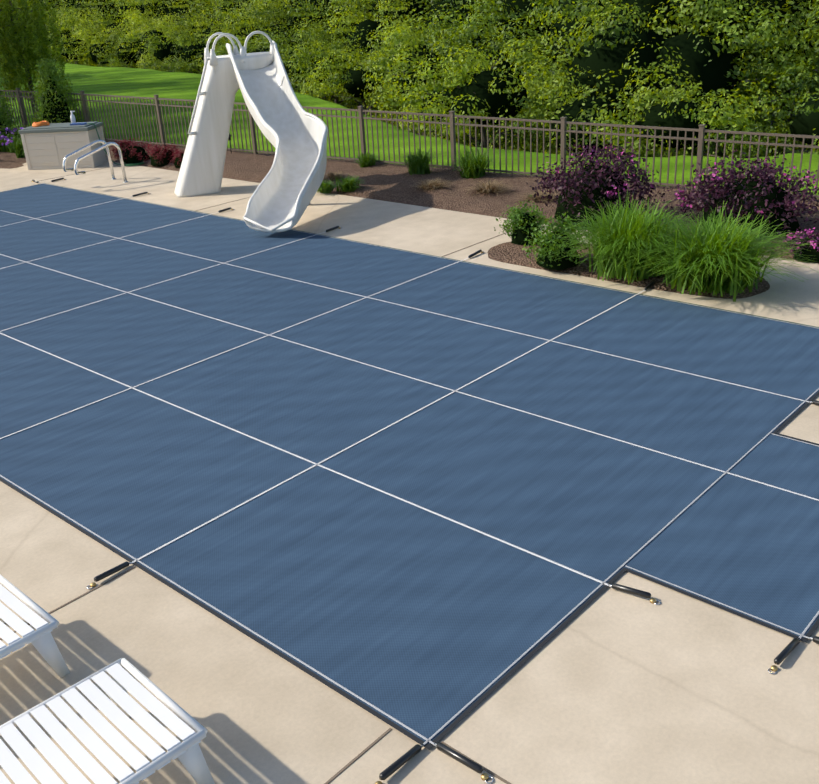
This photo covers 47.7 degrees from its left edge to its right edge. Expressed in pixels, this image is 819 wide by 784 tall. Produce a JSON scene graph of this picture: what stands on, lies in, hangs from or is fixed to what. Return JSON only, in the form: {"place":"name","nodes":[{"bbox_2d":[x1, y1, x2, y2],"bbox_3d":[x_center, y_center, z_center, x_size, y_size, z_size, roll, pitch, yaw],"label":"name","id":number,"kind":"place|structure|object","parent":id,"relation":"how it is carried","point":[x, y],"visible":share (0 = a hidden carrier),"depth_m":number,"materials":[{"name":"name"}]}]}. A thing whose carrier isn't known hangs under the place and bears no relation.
{"place":"outdoors","nodes":[
{"label":"outdoors","id":0,"kind":"place"},
{"bbox_2d":[0,85,20,135],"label":"arborvitae shrub","id":1,"kind":"object","parent":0,"point":[5,110],"depth_m":22.29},
{"bbox_2d":[61,39,86,59],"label":"shade tree","id":2,"kind":"object","parent":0,"point":[69,49],"visible":0.35,"depth_m":52.89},
{"bbox_2d":[0,161,818,783],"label":"deck pavement","id":3,"kind":"structure","parent":0,"point":[608,685],"depth_m":4.52,"materials":[{"name":"concrete"}]},
{"bbox_2d":[0,151,26,168],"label":"mulch bed","id":4,"kind":"object","parent":3,"relation":"on","point":[9,160],"visible":0.18,"depth_m":19.86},
{"bbox_2d":[0,574,69,677],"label":"lounge chair frame","id":5,"kind":"object","parent":3,"relation":"on","point":[45,646],"visible":0.88,"depth_m":4.57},
{"bbox_2d":[0,584,51,658],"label":"lounge chair slats","id":6,"kind":"object","parent":5,"relation":"attached to","point":[16,623],"visible":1,"depth_m":4.57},
{"bbox_2d":[21,126,108,169],"bbox_3d":[-6.993,-4.963,18.841,1.413,0.720,0.710,0,24,7],"label":"storage box body","id":7,"kind":"object","parent":3,"relation":"on","point":[45,151],"visible":0.83,"depth_m":18.55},
{"bbox_2d":[19,121,102,133],"bbox_3d":[-7.016,-5.335,18.675,1.453,0.095,0.750,0,24,7],"label":"storage box lid","id":8,"kind":"object","parent":7,"relation":"on","point":[59,127],"visible":0.81,"depth_m":18.40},
{"bbox_2d":[63,140,127,182],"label":"pool grab rails","id":9,"kind":"object","parent":3,"relation":"on","point":[105,145],"visible":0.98,"depth_m":16.62,"materials":[{"name":"silver metal"}]},
{"bbox_2d":[0,658,214,783],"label":"lounge chair frame","id":10,"kind":"object","parent":3,"relation":"on","point":[193,761],"visible":0.69,"depth_m":3.88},
{"bbox_2d":[0,663,200,783],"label":"lounge chair","id":11,"kind":"object","parent":10,"relation":"attached to","point":[88,764],"visible":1,"depth_m":3.83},
{"bbox_2d":[174,31,274,196],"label":"pool slide tower","id":12,"kind":"structure","parent":3,"relation":"on","point":[202,167],"depth_m":15.16,"materials":[{"name":"plastic"}]},
{"bbox_2d":[226,44,327,231],"bbox_3d":[-1.940,-3.988,13.937,4.447,2.195,1.384,67,72,65],"label":"pool slide","id":13,"kind":"object","parent":12,"relation":"attached to","point":[295,127],"visible":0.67,"depth_m":14.12,"materials":[{"name":"plastic"}]},
{"bbox_2d":[226,40,326,231],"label":"pool slide flume rims","id":14,"kind":"object","parent":13,"relation":"attached to","point":[277,154],"visible":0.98,"depth_m":13.73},
{"bbox_2d":[0,165,510,783],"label":"deck joints","id":15,"kind":"object","parent":3,"relation":"on","point":[378,737],"visible":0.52,"depth_m":4.14,"materials":[{"name":"brown"}]},
{"bbox_2d":[0,184,818,743],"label":"pool cover","id":16,"kind":"object","parent":3,"relation":"on","point":[422,622],"visible":0.96,"depth_m":6.89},
{"bbox_2d":[0,391,818,749],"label":"black cover binding","id":17,"kind":"object","parent":16,"relation":"on","point":[482,697],"visible":1,"depth_m":4.79,"materials":[{"name":"grey"}]},
{"bbox_2d":[0,196,818,586],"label":"cover straps","id":18,"kind":"object","parent":16,"relation":"on","point":[366,364],"visible":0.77,"depth_m":7.59,"materials":[{"name":"white"}]},
{"bbox_2d":[0,182,818,747],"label":"cover edge trim","id":19,"kind":"structure","parent":16,"relation":"on","point":[544,634],"depth_m":5.08,"materials":[{"name":"grey"}]},
{"bbox_2d":[1,185,818,743],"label":"cover strap stitching","id":20,"kind":"object","parent":16,"relation":"on","point":[407,501],"visible":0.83,"depth_m":6.25,"materials":[{"name":"grey"}]},
{"bbox_2d":[2,183,818,327],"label":"green cover binding","id":21,"kind":"object","parent":16,"relation":"on","point":[478,264],"visible":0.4,"depth_m":10.60,"materials":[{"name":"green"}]},
{"bbox_2d":[32,178,818,779],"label":"cover strap springs","id":22,"kind":"object","parent":16,"relation":"on","point":[478,768],"visible":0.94,"depth_m":4.44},
{"bbox_2d":[487,242,769,298],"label":"mulch bed","id":23,"kind":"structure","parent":3,"relation":"on","point":[509,252],"depth_m":10.37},
{"bbox_2d":[494,195,551,245],"bbox_3d":[1.437,-2.126,11.400,0.673,0.557,0.657,17,31,39],"label":"shrub","id":24,"kind":"object","parent":23,"relation":"on","point":[515,220],"depth_m":11.32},
{"bbox_2d":[522,212,587,269],"bbox_3d":[1.668,-1.711,10.408,0.807,0.580,0.819,17,31,39],"label":"shrub","id":25,"kind":"object","parent":23,"relation":"on","point":[555,227],"depth_m":10.34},
{"bbox_2d":[544,189,708,284],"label":"ornamental grass","id":26,"kind":"object","parent":23,"relation":"on","point":[622,229],"depth_m":9.85,"materials":[{"name":"green plant"}]},
{"bbox_2d":[601,202,818,301],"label":"ornamental grass","id":27,"kind":"object","parent":23,"relation":"on","point":[724,258],"depth_m":9.30,"materials":[{"name":"green plant"}]},
{"bbox_2d":[0,0,818,198],"bbox_3d":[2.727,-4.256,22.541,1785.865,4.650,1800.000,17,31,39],"label":"lawn","id":28,"kind":"structure","parent":0,"point":[125,81],"depth_m":23.41,"materials":[{"name":"green plant"}]},
{"bbox_2d":[0,0,71,118],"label":"willow tree","id":29,"kind":"object","parent":28,"relation":"on","point":[11,58],"depth_m":23.58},
{"bbox_2d":[25,54,95,126],"bbox_3d":[-8.289,-6.764,21.698,1.701,2.142,1.690,17,31,39],"label":"arborvitae shrub","id":30,"kind":"object","parent":28,"relation":"on","point":[50,67],"depth_m":21.48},
{"bbox_2d":[34,4,100,66],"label":"tree","id":31,"kind":"object","parent":28,"relation":"on","point":[57,14],"visible":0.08,"depth_m":58.92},
{"bbox_2d":[48,28,96,65],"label":"tree","id":32,"kind":"object","parent":28,"relation":"on","point":[79,34],"depth_m":52.71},
{"bbox_2d":[47,0,116,31],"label":"tree","id":33,"kind":"object","parent":28,"relation":"on","point":[63,4],"visible":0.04,"depth_m":62.20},
{"bbox_2d":[48,7,119,61],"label":"tree","id":34,"kind":"object","parent":28,"relation":"on","point":[92,26],"visible":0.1,"depth_m":57.05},
{"bbox_2d":[64,0,118,25],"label":"shade tree","id":35,"kind":"object","parent":28,"relation":"on","point":[112,6],"visible":0.1,"depth_m":67.97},
{"bbox_2d":[67,29,119,66],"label":"tree","id":36,"kind":"object","parent":28,"relation":"on","point":[95,38],"depth_m":51.33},
{"bbox_2d":[89,43,116,63],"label":"shade tree","id":37,"kind":"object","parent":28,"relation":"on","point":[94,57],"visible":0.42,"depth_m":51.28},
{"bbox_2d":[71,1,156,66],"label":"tree","id":38,"kind":"object","parent":28,"relation":"on","point":[85,24],"depth_m":54.83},
{"bbox_2d":[97,25,151,67],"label":"tree","id":39,"kind":"object","parent":28,"relation":"on","point":[115,64],"depth_m":49.08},
{"bbox_2d":[76,0,175,66],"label":"tree","id":40,"kind":"object","parent":28,"relation":"on","point":[119,5],"visible":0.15,"depth_m":57.53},
{"bbox_2d":[117,40,144,65],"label":"shade tree","id":41,"kind":"object","parent":28,"relation":"on","point":[130,59],"visible":0.38,"depth_m":49.39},
{"bbox_2d":[113,4,158,29],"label":"shade tree","id":42,"kind":"object","parent":28,"relation":"on","point":[142,10],"visible":0.1,"depth_m":58.42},
{"bbox_2d":[96,9,189,67],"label":"tree","id":43,"kind":"object","parent":28,"relation":"on","point":[139,20],"visible":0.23,"depth_m":52.00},
{"bbox_2d":[118,17,185,71],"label":"tree","id":44,"kind":"object","parent":28,"relation":"on","point":[135,39],"depth_m":46.97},
{"bbox_2d":[139,30,166,59],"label":"shade tree","id":45,"kind":"object","parent":28,"relation":"on","point":[156,33],"visible":0.42,"depth_m":46.90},
{"bbox_2d":[140,23,193,71],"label":"tree","id":46,"kind":"object","parent":28,"relation":"on","point":[153,47],"depth_m":44.50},
{"bbox_2d":[153,40,182,62],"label":"shade tree","id":47,"kind":"object","parent":28,"relation":"on","point":[161,53],"visible":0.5,"depth_m":44.44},
{"bbox_2d":[119,0,221,71],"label":"tree","id":48,"kind":"object","parent":28,"relation":"on","point":[188,1],"visible":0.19,"depth_m":55.06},
{"bbox_2d":[160,8,204,36],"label":"shade tree","id":49,"kind":"object","parent":28,"relation":"on","point":[177,12],"visible":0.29,"depth_m":54.17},
{"bbox_2d":[156,0,214,20],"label":"shade tree","id":50,"kind":"object","parent":28,"relation":"on","point":[166,9],"visible":0.06,"depth_m":61.65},
{"bbox_2d":[160,6,222,62],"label":"tree","id":51,"kind":"object","parent":28,"relation":"on","point":[182,24],"depth_m":49.21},
{"bbox_2d":[158,28,231,73],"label":"tree","id":52,"kind":"object","parent":28,"relation":"on","point":[185,65],"depth_m":42.64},
{"bbox_2d":[180,41,211,67],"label":"shade tree","id":53,"kind":"object","parent":28,"relation":"on","point":[191,54],"visible":0.54,"depth_m":42.79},
{"bbox_2d":[168,0,254,36],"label":"tree","id":54,"kind":"object","parent":28,"relation":"on","point":[213,6],"visible":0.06,"depth_m":51.13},
{"bbox_2d":[180,7,244,73],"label":"tree","id":55,"kind":"object","parent":28,"relation":"on","point":[204,24],"visible":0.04,"depth_m":46.57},
{"bbox_2d":[200,1,282,48],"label":"tree","id":56,"kind":"object","parent":28,"relation":"on","point":[231,16],"visible":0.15,"depth_m":43.84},
{"bbox_2d":[225,24,295,68],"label":"tree","id":57,"kind":"object","parent":28,"relation":"on","point":[255,39],"visible":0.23,"depth_m":37.59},
{"bbox_2d":[220,0,330,91],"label":"tree","id":58,"kind":"object","parent":28,"relation":"on","point":[260,14],"depth_m":41.68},
{"bbox_2d":[255,24,306,74],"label":"shade tree","id":59,"kind":"object","parent":28,"relation":"on","point":[280,30],"visible":0.25,"depth_m":41.05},
{"bbox_2d":[227,0,368,105],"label":"tree","id":60,"kind":"object","parent":28,"relation":"on","point":[288,9],"depth_m":42.80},
{"bbox_2d":[258,18,342,93],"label":"tree","id":61,"kind":"object","parent":28,"relation":"on","point":[304,37],"depth_m":35.48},
{"bbox_2d":[284,0,347,43],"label":"shade tree","id":62,"kind":"object","parent":28,"relation":"on","point":[300,18],"visible":0.1,"depth_m":42.94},
{"bbox_2d":[282,24,361,105],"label":"tree","id":63,"kind":"object","parent":28,"relation":"on","point":[304,66],"depth_m":33.67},
{"bbox_2d":[309,56,356,87],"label":"shade tree","id":64,"kind":"object","parent":28,"relation":"on","point":[315,71],"visible":0.17,"depth_m":31.02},
{"bbox_2d":[281,0,385,114],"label":"tree","id":65,"kind":"object","parent":28,"relation":"on","point":[334,2],"depth_m":37.97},
{"bbox_2d":[290,38,396,120],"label":"tree","id":66,"kind":"object","parent":28,"relation":"on","point":[313,83],"depth_m":30.67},
{"bbox_2d":[306,43,400,120],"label":"tree","id":67,"kind":"object","parent":28,"relation":"on","point":[341,88],"depth_m":29.41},
{"bbox_2d":[297,0,421,121],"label":"tree","id":68,"kind":"object","parent":28,"relation":"on","point":[381,7],"depth_m":35.92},
{"bbox_2d":[340,65,384,97],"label":"shade tree","id":69,"kind":"object","parent":28,"relation":"on","point":[355,87],"visible":0.5,"depth_m":29.33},
{"bbox_2d":[340,19,396,62],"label":"shade tree","id":70,"kind":"object","parent":28,"relation":"on","point":[366,23],"visible":0.33,"depth_m":35.17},
{"bbox_2d":[314,0,437,124],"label":"tree","id":71,"kind":"object","parent":28,"relation":"on","point":[370,8],"visible":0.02,"depth_m":38.28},
{"bbox_2d":[370,0,428,37],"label":"shade tree","id":72,"kind":"object","parent":28,"relation":"on","point":[413,6],"visible":0.17,"depth_m":38.95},
{"bbox_2d":[343,3,467,132],"bbox_3d":[0.284,-11.049,33.723,5.180,5.595,5.576,17,31,39],"label":"tree","id":73,"kind":"object","parent":28,"relation":"on","point":[398,22],"depth_m":32.44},
{"bbox_2d":[0,88,818,198],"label":"fence","id":74,"kind":"object","parent":28,"relation":"on","point":[701,130],"visible":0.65,"depth_m":15.93,"materials":[{"name":"brown metal"}]},
{"bbox_2d":[362,15,469,135],"bbox_3d":[0.296,-9.121,27.617,3.001,4.074,3.894,17,31,39],"label":"tree","id":75,"kind":"object","parent":28,"relation":"on","point":[384,46],"depth_m":26.72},
{"bbox_2d":[19,135,818,262],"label":"mulch bed","id":76,"kind":"object","parent":28,"relation":"on","point":[385,181],"visible":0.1,"depth_m":14.72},
{"bbox_2d":[111,137,154,163],"bbox_3d":[-5.605,-4.913,18.796,0.894,0.473,0.972,17,31,39],"label":"barberry shrub","id":77,"kind":"object","parent":76,"relation":"on","point":[131,160],"depth_m":18.67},
{"bbox_2d":[143,142,178,166],"bbox_3d":[-4.872,-4.742,18.348,0.759,0.442,0.853,17,31,39],"label":"barberry shrub","id":78,"kind":"object","parent":76,"relation":"on","point":[157,148],"depth_m":18.22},
{"bbox_2d":[332,175,365,191],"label":"perennial","id":79,"kind":"object","parent":76,"relation":"on","point":[349,185],"visible":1,"depth_m":14.99,"materials":[{"name":"green plant"}]},
{"bbox_2d":[352,151,381,167],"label":"perennial","id":80,"kind":"object","parent":76,"relation":"on","point":[367,159],"visible":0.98,"depth_m":16.83,"materials":[{"name":"green plant"}]},
{"bbox_2d":[394,146,449,174],"bbox_3d":[0.175,-3.987,15.904,0.944,0.493,0.994,-18,28,-29],"label":"perennial","id":81,"kind":"object","parent":76,"relation":"on","point":[418,164],"visible":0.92,"depth_m":15.82,"materials":[{"name":"green plant"}]},
{"bbox_2d":[449,144,496,178],"bbox_3d":[1.044,-3.854,15.403,1.166,0.561,1.147,17,31,39],"label":"perennial","id":82,"kind":"object","parent":76,"relation":"on","point":[472,169],"visible":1,"depth_m":15.34,"materials":[{"name":"green plant"}]},
{"bbox_2d":[527,139,671,228],"bbox_3d":[2.507,-2.800,12.222,1.940,1.060,1.876,17,31,39],"label":"purple shrub","id":83,"kind":"object","parent":76,"relation":"on","point":[619,168],"depth_m":11.96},
{"bbox_2d":[663,149,818,237],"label":"purple shrub","id":84,"kind":"object","parent":76,"relation":"on","point":[765,173],"depth_m":11.13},
{"bbox_2d":[365,24,480,135],"bbox_3d":[0.411,-8.175,25.128,3.712,3.386,3.140,17,31,39],"label":"tree","id":85,"kind":"object","parent":28,"relation":"on","point":[405,40],"depth_m":24.52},
{"bbox_2d":[397,51,448,100],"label":"shade tree","id":86,"kind":"object","parent":28,"relation":"on","point":[401,81],"visible":0.27,"depth_m":24.58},
{"bbox_2d":[362,8,488,135],"bbox_3d":[2.024,-12.749,36.917,7.889,8.951,8.370,17,31,39],"label":"tree","id":87,"kind":"object","parent":28,"relation":"on","point":[416,25],"depth_m":35.17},
{"bbox_2d":[420,88,459,124],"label":"shade tree","id":88,"kind":"object","parent":28,"relation":"on","point":[448,94],"visible":0.1,"depth_m":22.29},
{"bbox_2d":[378,54,510,144],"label":"tree","id":89,"kind":"object","parent":28,"relation":"on","point":[413,102],"depth_m":22.47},
{"bbox_2d":[415,0,488,45],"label":"shade tree","id":90,"kind":"object","parent":28,"relation":"on","point":[437,7],"visible":0.15,"depth_m":35.07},
{"bbox_2d":[366,0,547,146],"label":"tree","id":91,"kind":"object","parent":28,"relation":"on","point":[481,8],"depth_m":28.73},
{"bbox_2d":[396,37,575,150],"bbox_3d":[1.778,-6.297,20.727,3.821,3.002,3.487,17,31,39],"label":"tree","id":92,"kind":"object","parent":28,"relation":"on","point":[472,64],"depth_m":20.32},
{"bbox_2d":[450,70,526,124],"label":"shade tree","id":93,"kind":"object","parent":28,"relation":"on","point":[479,87],"visible":0.71,"depth_m":20.20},
{"bbox_2d":[421,0,556,150],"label":"tree","id":94,"kind":"object","parent":28,"relation":"on","point":[535,25],"depth_m":29.20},
{"bbox_2d":[414,10,571,149],"bbox_3d":[2.192,-8.265,26.752,5.193,5.063,4.857,17,31,39],"label":"tree","id":95,"kind":"object","parent":28,"relation":"on","point":[476,34],"depth_m":25.71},
{"bbox_2d":[461,52,526,124],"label":"shade tree","id":96,"kind":"object","parent":28,"relation":"on","point":[500,65],"visible":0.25,"depth_m":25.75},
{"bbox_2d":[486,0,558,75],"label":"shade tree","id":97,"kind":"object","parent":28,"relation":"on","point":[520,4],"visible":0.08,"depth_m":29.62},
{"bbox_2d":[495,1,641,152],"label":"tree","id":98,"kind":"object","parent":28,"relation":"on","point":[553,73],"depth_m":22.31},
{"bbox_2d":[494,65,667,156],"bbox_3d":[3.861,-5.452,19.974,3.980,3.094,3.883,17,31,39],"label":"tree","id":99,"kind":"object","parent":28,"relation":"on","point":[540,148],"depth_m":19.20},
{"bbox_2d":[549,0,613,73],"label":"shade tree","id":100,"kind":"object","parent":28,"relation":"on","point":[558,26],"visible":0.1,"depth_m":25.38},
{"bbox_2d":[551,97,629,155],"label":"shade tree","id":101,"kind":"object","parent":28,"relation":"on","point":[574,109],"visible":0.48,"depth_m":19.33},
{"bbox_2d":[568,22,665,141],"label":"shade tree","id":102,"kind":"object","parent":28,"relation":"on","point":[602,60],"visible":0.4,"depth_m":20.12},
{"bbox_2d":[508,0,745,156],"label":"tree","id":103,"kind":"object","parent":28,"relation":"on","point":[586,9],"depth_m":20.63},
{"bbox_2d":[482,0,777,150],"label":"tree","id":104,"kind":"object","parent":28,"relation":"on","point":[522,16],"visible":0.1,"depth_m":26.38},
{"bbox_2d":[593,0,678,38],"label":"shade tree","id":105,"kind":"object","parent":28,"relation":"on","point":[649,8],"visible":0.04,"depth_m":22.27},
{"bbox_2d":[522,0,780,153],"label":"tree","id":106,"kind":"object","parent":28,"relation":"on","point":[675,16],"depth_m":22.11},
{"bbox_2d":[529,0,818,149],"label":"tree","id":107,"kind":"object","parent":28,"relation":"on","point":[790,2],"visible":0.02,"depth_m":26.90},
{"bbox_2d":[634,101,718,148],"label":"shade tree","id":108,"kind":"object","parent":28,"relation":"on","point":[654,118],"visible":0.48,"depth_m":17.76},
{"bbox_2d":[560,0,808,157],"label":"tree","id":109,"kind":"object","parent":28,"relation":"on","point":[779,41],"depth_m":19.84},
{"bbox_2d":[596,37,780,157],"bbox_3d":[5.417,-5.371,18.121,3.516,3.045,3.430,17,31,39],"label":"tree","id":110,"kind":"object","parent":28,"relation":"on","point":[723,120],"depth_m":17.46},
{"bbox_2d":[649,33,737,149],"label":"shade tree","id":111,"kind":"object","parent":28,"relation":"on","point":[711,74],"visible":0.42,"depth_m":19.76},
{"bbox_2d":[578,0,818,156],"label":"tree","id":112,"kind":"object","parent":28,"relation":"on","point":[747,49],"depth_m":22.34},
{"bbox_2d":[667,0,747,86],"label":"shade tree","id":113,"kind":"object","parent":28,"relation":"on","point":[722,37],"visible":0.04,"depth_m":22.34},
{"bbox_2d":[707,0,818,156],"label":"tree","id":114,"kind":"object","parent":28,"relation":"on","point":[812,38],"depth_m":26.09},
{"bbox_2d":[737,0,818,65],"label":"shade tree","id":115,"kind":"object","parent":28,"relation":"on","point":[780,4],"visible":0.17,"depth_m":24.90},
{"bbox_2d":[741,58,818,157],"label":"tree","id":116,"kind":"object","parent":28,"relation":"on","point":[783,113],"depth_m":18.19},
{"bbox_2d":[761,0,818,152],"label":"tree","id":117,"kind":"object","parent":28,"relation":"on","point":[805,48],"visible":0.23,"depth_m":22.53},
{"bbox_2d":[776,0,818,153],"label":"tree","id":118,"kind":"object","parent":28,"relation":"on","point":[816,43],"visible":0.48,"depth_m":20.71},
{"bbox_2d":[789,94,818,148],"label":"shade tree","id":119,"kind":"object","parent":28,"relation":"on","point":[802,124],"visible":0.77,"depth_m":17.64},
{"bbox_2d":[407,177,458,190],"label":"dried grass","id":120,"kind":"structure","parent":0,"point":[431,185],"depth_m":14.71,"materials":[{"name":"brown plant"}]},
{"bbox_2d":[458,179,516,195],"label":"dried grass","id":121,"kind":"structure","parent":0,"point":[487,188],"depth_m":14.21,"materials":[{"name":"brown plant"}]},
{"bbox_2d":[779,227,818,261],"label":"flowering shrub","id":122,"kind":"object","parent":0,"point":[807,253],"depth_m":10.22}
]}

